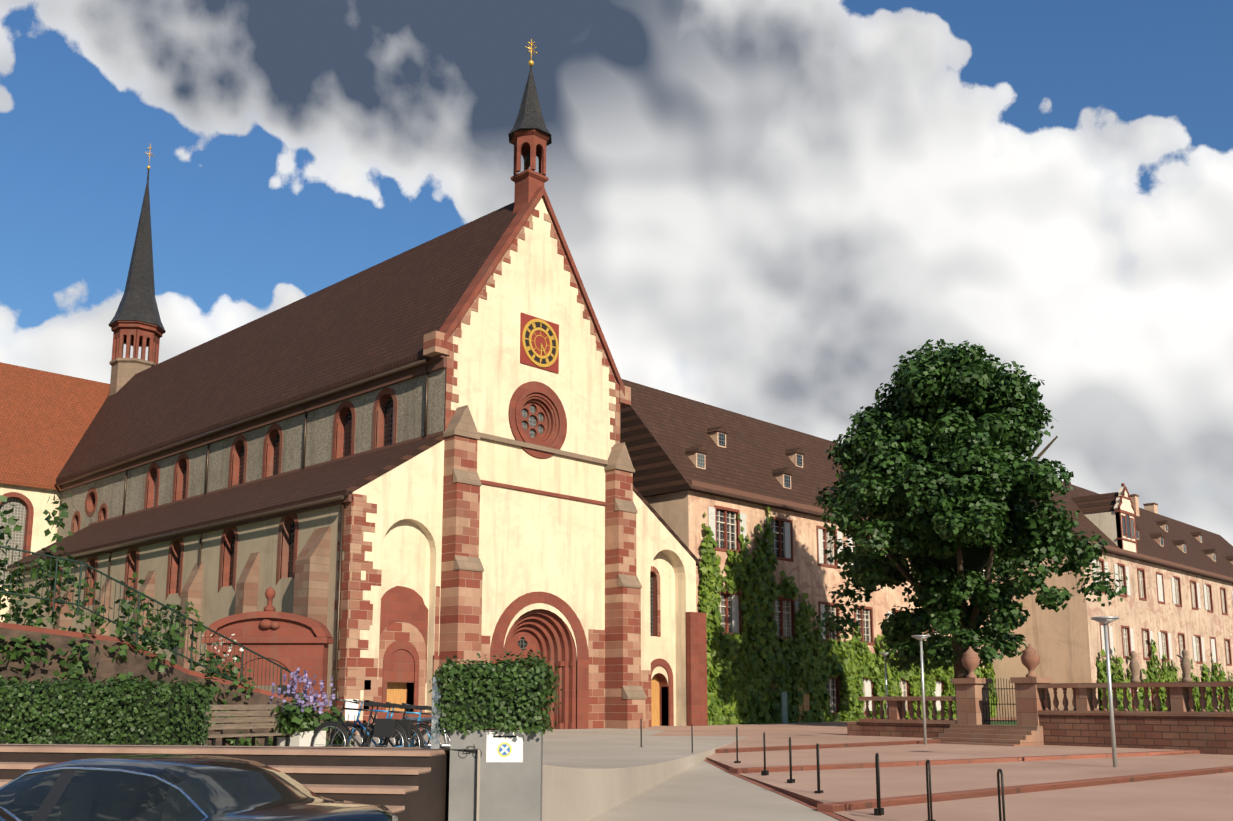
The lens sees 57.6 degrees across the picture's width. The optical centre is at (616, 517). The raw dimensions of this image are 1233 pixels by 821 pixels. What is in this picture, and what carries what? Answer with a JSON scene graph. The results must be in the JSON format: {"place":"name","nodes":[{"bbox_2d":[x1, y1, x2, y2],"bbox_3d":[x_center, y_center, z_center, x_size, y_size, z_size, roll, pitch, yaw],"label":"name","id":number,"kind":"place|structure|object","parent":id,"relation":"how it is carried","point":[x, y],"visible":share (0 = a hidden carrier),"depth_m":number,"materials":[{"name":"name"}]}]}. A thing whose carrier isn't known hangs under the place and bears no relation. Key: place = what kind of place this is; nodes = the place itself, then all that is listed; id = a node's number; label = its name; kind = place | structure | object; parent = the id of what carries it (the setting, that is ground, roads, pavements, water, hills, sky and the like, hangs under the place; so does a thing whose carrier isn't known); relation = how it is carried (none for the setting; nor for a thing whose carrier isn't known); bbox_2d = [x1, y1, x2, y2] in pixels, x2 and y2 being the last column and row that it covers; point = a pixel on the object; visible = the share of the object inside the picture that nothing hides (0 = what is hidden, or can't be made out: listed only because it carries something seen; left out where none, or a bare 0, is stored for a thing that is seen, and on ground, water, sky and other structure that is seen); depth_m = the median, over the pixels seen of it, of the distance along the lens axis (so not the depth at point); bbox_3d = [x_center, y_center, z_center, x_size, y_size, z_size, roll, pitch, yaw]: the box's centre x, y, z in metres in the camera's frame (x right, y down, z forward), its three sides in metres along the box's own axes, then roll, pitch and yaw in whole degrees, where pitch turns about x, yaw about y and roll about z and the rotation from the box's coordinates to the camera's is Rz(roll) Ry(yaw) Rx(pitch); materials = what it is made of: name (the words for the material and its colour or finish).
{"place":"outdoors","nodes":[
{"label":"outdoors","id":0,"kind":"place"},
{"bbox_2d":[3,354,446,709],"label":"wall","id":1,"kind":"structure","parent":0,"point":[311,572],"depth_m":56.63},
{"bbox_2d":[5,734,745,820],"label":"terrace","id":2,"kind":"structure","parent":0,"point":[586,777],"depth_m":22.37,"materials":[{"name":"beige concrete"}]},
{"bbox_2d":[0,674,214,745],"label":"hedge","id":3,"kind":"object","parent":2,"relation":"on","point":[132,685],"depth_m":16.59,"materials":[{"name":"green plant"}]},
{"bbox_2d":[0,622,342,746],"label":"retaining wall","id":4,"kind":"structure","parent":2,"relation":"on","point":[136,663],"depth_m":22.93,"materials":[{"name":"stone"},{"name":"red sandstone"}]},
{"bbox_2d":[0,545,303,696],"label":"railing","id":5,"kind":"object","parent":4,"relation":"on","point":[130,588],"visible":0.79,"depth_m":25.29,"materials":[{"name":"grey metal"}]},
{"bbox_2d":[0,489,354,746],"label":"shrub","id":6,"kind":"object","parent":2,"relation":"on","point":[75,666],"depth_m":25.09,"materials":[{"name":"green plant"}]},
{"bbox_2d":[0,744,449,820],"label":"terrace steps","id":7,"kind":"structure","parent":2,"relation":"on","point":[407,783],"depth_m":11.57,"materials":[{"name":"beige stone"}]},
{"bbox_2d":[205,703,289,745],"bbox_3d":[-6.521,3.725,19.533,0.603,1.005,1.880,-6,-11,32],"label":"terrace bench","id":8,"kind":"object","parent":2,"relation":"on","point":[220,726],"visible":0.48,"depth_m":19.70,"materials":[{"name":"brown wood"}]},
{"bbox_2d":[202,587,332,708],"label":"baroque gate","id":9,"kind":"structure","parent":2,"relation":"on","point":[291,642],"depth_m":42.97,"materials":[{"name":"red stone"}]},
{"bbox_2d":[276,731,325,746],"bbox_3d":[-5.712,4.156,20.292,0.620,0.600,0.620,-6,-11,32],"label":"lavender planter","id":10,"kind":"object","parent":2,"relation":"on","point":[298,739],"visible":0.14,"depth_m":20.08,"materials":[{"name":"white"}]},
{"bbox_2d":[269,693,332,736],"bbox_3d":[-5.718,3.592,20.375,1.244,0.833,1.135,-9,-13,43],"label":"bush","id":11,"kind":"object","parent":10,"relation":"in","point":[291,719],"visible":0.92,"depth_m":20.05,"materials":[{"name":"green plant"}]},
{"bbox_2d":[269,667,335,713],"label":"lavender flowers","id":12,"kind":"object","parent":11,"relation":"on","point":[313,697],"visible":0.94,"depth_m":20.39,"materials":[{"name":"purple plant"}]},
{"bbox_2d":[345,699,358,746],"bbox_3d":[-6.305,4.992,26.664,0.300,1.350,0.028,1,-9,-7],"label":"info sign stand","id":13,"kind":"object","parent":2,"relation":"on","point":[350,715],"visible":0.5,"depth_m":26.71,"materials":[{"name":"white"}]},
{"bbox_2d":[310,698,407,746],"bbox_3d":[-4.310,3.592,18.769,1.794,1.141,0.622,-6,-11,34],"label":"bicycle","id":14,"kind":"object","parent":2,"relation":"on","point":[384,728],"visible":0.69,"depth_m":18.73,"materials":[{"name":"black metal"}]},
{"bbox_2d":[328,699,423,746],"bbox_3d":[-4.106,3.677,19.156,1.794,1.141,0.622,-6,-11,34],"label":"bicycle","id":15,"kind":"object","parent":2,"relation":"on","point":[407,726],"visible":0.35,"depth_m":19.13,"materials":[{"name":"blue"}]},
{"bbox_2d":[348,701,431,746],"bbox_3d":[-3.903,3.761,19.544,1.794,1.141,0.622,-6,-11,34],"label":"bicycle","id":16,"kind":"object","parent":2,"relation":"on","point":[427,727],"visible":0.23,"depth_m":19.53,"materials":[{"name":"blue"}]},
{"bbox_2d":[366,702,449,747],"bbox_3d":[-3.700,3.845,19.931,1.794,1.141,0.622,-6,-11,34],"label":"bicycle","id":17,"kind":"object","parent":2,"relation":"on","point":[420,708],"visible":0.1,"depth_m":19.92,"materials":[{"name":"blue"}]},
{"bbox_2d":[402,703,449,747],"bbox_3d":[-3.496,3.926,20.319,1.794,1.141,0.622,-6,-11,34],"label":"bicycle","id":18,"kind":"object","parent":2,"relation":"on","point":[407,714],"visible":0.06,"depth_m":20.39,"materials":[{"name":"blue"}]},
{"bbox_2d":[431,677,440,748],"bbox_3d":[-1.919,2.563,11.861,0.090,1.750,0.015,0,-9,-2],"label":"post","id":19,"kind":"object","parent":2,"relation":"on","point":[435,739],"visible":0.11,"depth_m":11.92,"materials":[{"name":"metal"}]},
{"bbox_2d":[400,717,485,747],"bbox_3d":[-2.895,4.084,20.408,1.335,0.918,1.995,-9,-13,43],"label":"bike rack","id":20,"kind":"object","parent":2,"relation":"on","point":[446,740],"visible":0.06,"depth_m":19.92,"materials":[{"name":"metal"}]},
{"bbox_2d":[448,729,542,820],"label":"planter box","id":21,"kind":"object","parent":2,"relation":"on","point":[511,771],"visible":0.9,"depth_m":11.75,"materials":[{"name":"white concrete"}]},
{"bbox_2d":[429,649,561,736],"bbox_3d":[-1.323,1.886,12.203,1.521,0.951,1.495,-9,-13,43],"label":"planter hedge","id":22,"kind":"object","parent":21,"relation":"on","point":[450,667],"depth_m":11.83,"materials":[{"name":"green plant"}]},
{"bbox_2d":[640,719,641,746],"bbox_3d":[0.753,6.651,34.258,0.109,1.036,0.209,-5,-10,29],"label":"bollard","id":23,"kind":"object","parent":2,"relation":"on","point":[641,731],"visible":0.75,"depth_m":34.19,"materials":[{"name":"black metal"}]},
{"bbox_2d":[691,724,692,752],"bbox_3d":[2.005,5.991,29.715,0.109,1.036,0.209,-5,-10,29],"label":"bollard","id":24,"kind":"object","parent":2,"relation":"on","point":[692,736],"visible":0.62,"depth_m":29.67,"materials":[{"name":"black metal"}]},
{"bbox_2d":[386,661,659,728],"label":"church doors","id":25,"kind":"structure","parent":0,"point":[396,692],"depth_m":49.90,"materials":[{"name":"orange wood"}]},
{"bbox_2d":[0,0,1232,545],"label":"sky","id":26,"kind":"structure","parent":0,"point":[760,207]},
{"bbox_2d":[426,726,838,820],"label":"pavement","id":27,"kind":"structure","parent":0,"point":[703,790],"depth_m":19.58,"materials":[{"name":"grey concrete"}]},
{"bbox_2d":[0,806,21,820],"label":"car","id":28,"kind":"object","parent":27,"relation":"on","point":[6,815],"visible":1,"depth_m":7.08,"materials":[{"name":"blue paint"}]},
{"bbox_2d":[0,754,397,820],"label":"dark saloon car","id":29,"kind":"object","parent":27,"relation":"on","point":[159,787],"visible":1,"depth_m":9.27,"materials":[{"name":"black paint"}]},
{"bbox_2d":[704,759,733,773],"bbox_3d":[2.580,6.583,29.153,0.320,0.501,7.004,1,-9,-3],"label":"road kerb","id":30,"kind":"object","parent":27,"relation":"on","point":[718,766],"visible":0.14,"depth_m":28.03,"materials":[{"name":"stone"}]},
{"bbox_2d":[734,727,740,762],"bbox_3d":[3.036,5.785,28.241,0.109,1.036,0.209,-5,-10,29],"label":"bollard","id":31,"kind":"object","parent":27,"relation":"on","point":[737,761],"visible":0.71,"depth_m":28.20,"materials":[{"name":"black metal"}]},
{"bbox_2d":[731,774,829,812],"bbox_3d":[3.120,5.499,21.819,0.320,0.515,7.864,1,-9,-5],"label":"step edge","id":32,"kind":"object","parent":27,"relation":"on","point":[809,805],"visible":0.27,"depth_m":21.13,"materials":[{"name":"stone"}]},
{"bbox_2d":[824,813,851,820],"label":"road kerb","id":33,"kind":"object","parent":27,"relation":"on","point":[837,817],"visible":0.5,"depth_m":17.32,"materials":[{"name":"stone"}]},
{"bbox_2d":[729,750,1198,773],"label":"step","id":34,"kind":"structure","parent":27,"relation":"on","point":[733,770],"depth_m":28.77,"materials":[{"name":"stone"}]},
{"bbox_2d":[817,766,1232,812],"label":"step","id":35,"kind":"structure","parent":27,"relation":"on","point":[825,807],"depth_m":21.38,"materials":[{"name":"stone"}]},
{"bbox_2d":[638,717,996,752],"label":"plaza terrace","id":36,"kind":"structure","parent":0,"point":[812,734],"depth_m":45.82,"materials":[{"name":"stone"}]},
{"bbox_2d":[781,692,787,723],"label":"info stele","id":37,"kind":"object","parent":36,"relation":"on","point":[784,715],"visible":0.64,"depth_m":67.88,"materials":[{"name":"teal"}]},
{"bbox_2d":[879,653,891,718],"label":"lamp post","id":38,"kind":"object","parent":36,"relation":"on","point":[884,654],"visible":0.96,"depth_m":57.62,"materials":[{"name":"grey"}]},
{"bbox_2d":[911,635,929,744],"bbox_3d":[10.897,6.162,39.880,0.660,3.950,0.660,-9,-13,43],"label":"lamp post","id":39,"kind":"object","parent":36,"relation":"on","point":[920,637],"visible":0.96,"depth_m":39.88,"materials":[{"name":"grey metal"}]},
{"bbox_2d":[814,339,1127,709],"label":"chestnut tree","id":40,"kind":"object","parent":36,"relation":"on","point":[930,425],"depth_m":55.51,"materials":[{"name":"green plant"}]},
{"bbox_2d":[706,743,1199,773],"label":"plaza terrace","id":41,"kind":"structure","parent":0,"point":[909,752],"depth_m":32.49,"materials":[{"name":"stone"}]},
{"bbox_2d":[715,740,938,752],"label":"step","id":42,"kind":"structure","parent":41,"relation":"on","point":[794,748],"depth_m":36.66,"materials":[{"name":"stone"}]},
{"bbox_2d":[1091,616,1118,766],"bbox_3d":[12.491,4.492,28.385,0.660,3.950,0.660,-9,-13,43],"label":"lamp post","id":43,"kind":"object","parent":41,"relation":"on","point":[1105,620],"visible":0.92,"depth_m":28.39,"materials":[{"name":"grey metal"}]},
{"bbox_2d":[925,535,990,575],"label":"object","id":44,"kind":"object","parent":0,"point":[975,558],"visible":0.12,"depth_m":56.91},
{"bbox_2d":[739,754,1232,811],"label":"plaza terrace","id":45,"kind":"structure","parent":0,"point":[839,785],"depth_m":24.76,"materials":[{"name":"stone"}]},
{"bbox_2d":[761,732,768,775],"bbox_3d":[3.327,5.335,25.198,0.109,1.036,0.209,-5,-10,29],"label":"bollard","id":46,"kind":"object","parent":45,"relation":"on","point":[764,772],"visible":0.81,"depth_m":25.11,"materials":[{"name":"black metal"}]},
{"bbox_2d":[787,737,794,782],"bbox_3d":[3.556,4.999,22.916,0.109,1.036,0.209,-5,-10,29],"label":"bollard","id":47,"kind":"object","parent":45,"relation":"on","point":[790,780],"visible":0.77,"depth_m":22.84,"materials":[{"name":"black metal"}]},
{"bbox_2d":[814,743,822,793],"bbox_3d":[3.679,4.633,20.448,0.109,1.036,0.209,-5,-10,29],"label":"bollard","id":48,"kind":"object","parent":45,"relation":"on","point":[819,791],"visible":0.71,"depth_m":20.40,"materials":[{"name":"black metal"}]},
{"bbox_2d":[991,720,1016,724],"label":"garden lawn","id":49,"kind":"structure","parent":0,"point":[998,723],"depth_m":45.62,"materials":[{"name":"green plant"}]},
{"bbox_2d":[833,772,1232,820],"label":"plaza terrace","id":50,"kind":"structure","parent":0,"point":[1208,797],"depth_m":19.10,"materials":[{"name":"stone"}]},
{"bbox_2d":[874,753,883,815],"bbox_3d":[4.103,4.214,17.595,0.109,1.036,0.209,-5,-10,29],"label":"bollard","id":51,"kind":"object","parent":50,"relation":"on","point":[878,810],"visible":0.85,"depth_m":17.55,"materials":[{"name":"black metal"}]},
{"bbox_2d":[925,760,935,820],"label":"bollard","id":52,"kind":"object","parent":50,"relation":"on","point":[929,791],"visible":1,"depth_m":16.10,"materials":[{"name":"black metal"}]},
{"bbox_2d":[997,769,1005,820],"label":"bollard","id":53,"kind":"object","parent":50,"relation":"on","point":[1002,791],"visible":1,"depth_m":14.45,"materials":[{"name":"black metal"}]},
{"bbox_3d":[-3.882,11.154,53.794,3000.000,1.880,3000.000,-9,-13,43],"label":"ground","id":54,"kind":"structure","parent":0,"visible":0},
{"bbox_2d":[0,483,59,622],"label":"church transept walls","id":55,"kind":"structure","parent":54,"relation":"on","point":[38,498],"depth_m":82.66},
{"bbox_2d":[0,492,33,585],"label":"church transept windows","id":56,"kind":"structure","parent":55,"relation":"in","point":[19,510],"depth_m":81.92,"materials":[{"name":"stone"}]},
{"bbox_2d":[0,362,109,490],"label":"roof","id":57,"kind":"structure","parent":55,"relation":"on","point":[46,418],"depth_m":86.49,"materials":[{"name":"tile"}]},
{"bbox_2d":[57,197,615,726],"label":"church nave walls","id":58,"kind":"structure","parent":54,"relation":"on","point":[537,543],"depth_m":57.07,"materials":[{"name":"beige paint"}]},
{"bbox_2d":[8,440,443,734],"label":"church aisle walls","id":59,"kind":"structure","parent":58,"relation":"attached to","point":[405,537],"depth_m":50.93,"materials":[{"name":"beige paint"}]},
{"bbox_2d":[7,434,699,568],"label":"church aisle roofs","id":60,"kind":"structure","parent":59,"relation":"on","point":[344,477],"depth_m":58.25,"materials":[{"name":"brown tile"}]},
{"bbox_2d":[56,202,517,482],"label":"church roof","id":61,"kind":"structure","parent":58,"relation":"on","point":[384,316],"depth_m":66.76,"materials":[{"name":"brown tile"}]},
{"bbox_2d":[108,143,165,395],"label":"steeple","id":62,"kind":"object","parent":61,"relation":"on","point":[136,323],"visible":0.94,"depth_m":92.95,"materials":[{"name":"stone"}]},
{"bbox_2d":[508,39,551,213],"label":"bell turret","id":63,"kind":"object","parent":61,"relation":"on","point":[529,136],"visible":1,"depth_m":58.74,"materials":[{"name":"stone"}]},
{"bbox_2d":[92,397,652,635],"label":"church windows","id":64,"kind":"structure","parent":58,"relation":"in","point":[388,423],"depth_m":58.19,"materials":[{"name":"grey glass"}]},
{"bbox_2d":[333,186,707,734],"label":"church facade stone","id":65,"kind":"object","parent":58,"relation":"attached to","point":[613,679],"visible":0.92,"depth_m":55.41,"materials":[{"name":"stone"}]},
{"bbox_2d":[507,629,539,655],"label":"tympanum","id":66,"kind":"object","parent":58,"relation":"in","point":[520,641],"visible":0.9,"depth_m":55.84,"materials":[{"name":"red stone"}]},
{"bbox_2d":[521,402,547,439],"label":"church rose tracery","id":67,"kind":"object","parent":58,"relation":"in","point":[543,423],"visible":0.79,"depth_m":56.69,"materials":[{"name":"red stone"}]},
{"bbox_2d":[520,312,558,372],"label":"clock","id":68,"kind":"object","parent":58,"relation":"attached to","point":[539,342],"visible":1,"depth_m":56.85,"materials":[{"name":"red"}]},
{"bbox_2d":[633,491,695,725],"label":"church aisle walls","id":69,"kind":"structure","parent":54,"relation":"on","point":[664,553],"depth_m":62.68,"materials":[{"name":"beige paint"}]},
{"bbox_2d":[644,490,989,723],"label":"convent walls","id":70,"kind":"structure","parent":54,"relation":"on","point":[683,517],"depth_m":72.12,"materials":[{"name":"beige paint"}]},
{"bbox_2d":[620,379,875,520],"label":"roof","id":71,"kind":"structure","parent":70,"relation":"on","point":[674,443],"depth_m":72.12,"materials":[{"name":"brown tile"}]},
{"bbox_2d":[797,687,809,722],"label":"door","id":72,"kind":"structure","parent":70,"relation":"attached to","point":[806,702],"depth_m":70.75,"materials":[{"name":"brown wood"}]},
{"bbox_2d":[708,505,984,714],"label":"windows","id":73,"kind":"structure","parent":70,"relation":"in","point":[722,524],"depth_m":71.52,"materials":[{"name":"white glass"}]},
{"bbox_2d":[698,505,997,724],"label":"ivy","id":74,"kind":"object","parent":70,"relation":"attached to","point":[812,657],"visible":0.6,"depth_m":69.38,"materials":[{"name":"green plant"}]},
{"bbox_2d":[847,644,1232,754],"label":"garden wall","id":75,"kind":"structure","parent":54,"relation":"on","point":[1180,723],"depth_m":38.78,"materials":[{"name":"red stone"}]},
{"bbox_2d":[982,678,1015,723],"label":"gate","id":76,"kind":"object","parent":75,"relation":"attached to","point":[999,704],"visible":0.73,"depth_m":41.13,"materials":[{"name":"metal"}]},
{"bbox_2d":[1126,649,1192,681],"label":"statues","id":77,"kind":"object","parent":75,"relation":"on","point":[1185,664],"visible":0.98,"depth_m":35.95,"materials":[{"name":"stone"}]},
{"bbox_2d":[988,548,1232,717],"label":"abbey walls","id":78,"kind":"structure","parent":54,"relation":"on","point":[1066,642],"depth_m":90.12,"materials":[{"name":"beige paint"}]},
{"bbox_2d":[1028,481,1232,583],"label":"roof","id":79,"kind":"structure","parent":78,"relation":"on","point":[1164,541],"depth_m":109.36,"materials":[{"name":"brown tile"}]},
{"bbox_2d":[1071,483,1137,552],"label":"dormer","id":80,"kind":"object","parent":79,"relation":"on","point":[1111,516],"visible":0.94,"depth_m":94.38,"materials":[{"name":"beige paint"}]},
{"bbox_2d":[1092,558,1232,710],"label":"windows","id":81,"kind":"structure","parent":78,"relation":"in","point":[1161,600],"depth_m":98.20,"materials":[{"name":"white glass"}]},
{"bbox_2d":[1096,639,1232,711],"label":"climbing vines","id":82,"kind":"object","parent":78,"relation":"attached to","point":[1170,674],"visible":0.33,"depth_m":94.83,"materials":[{"name":"green plant"}]}
]}

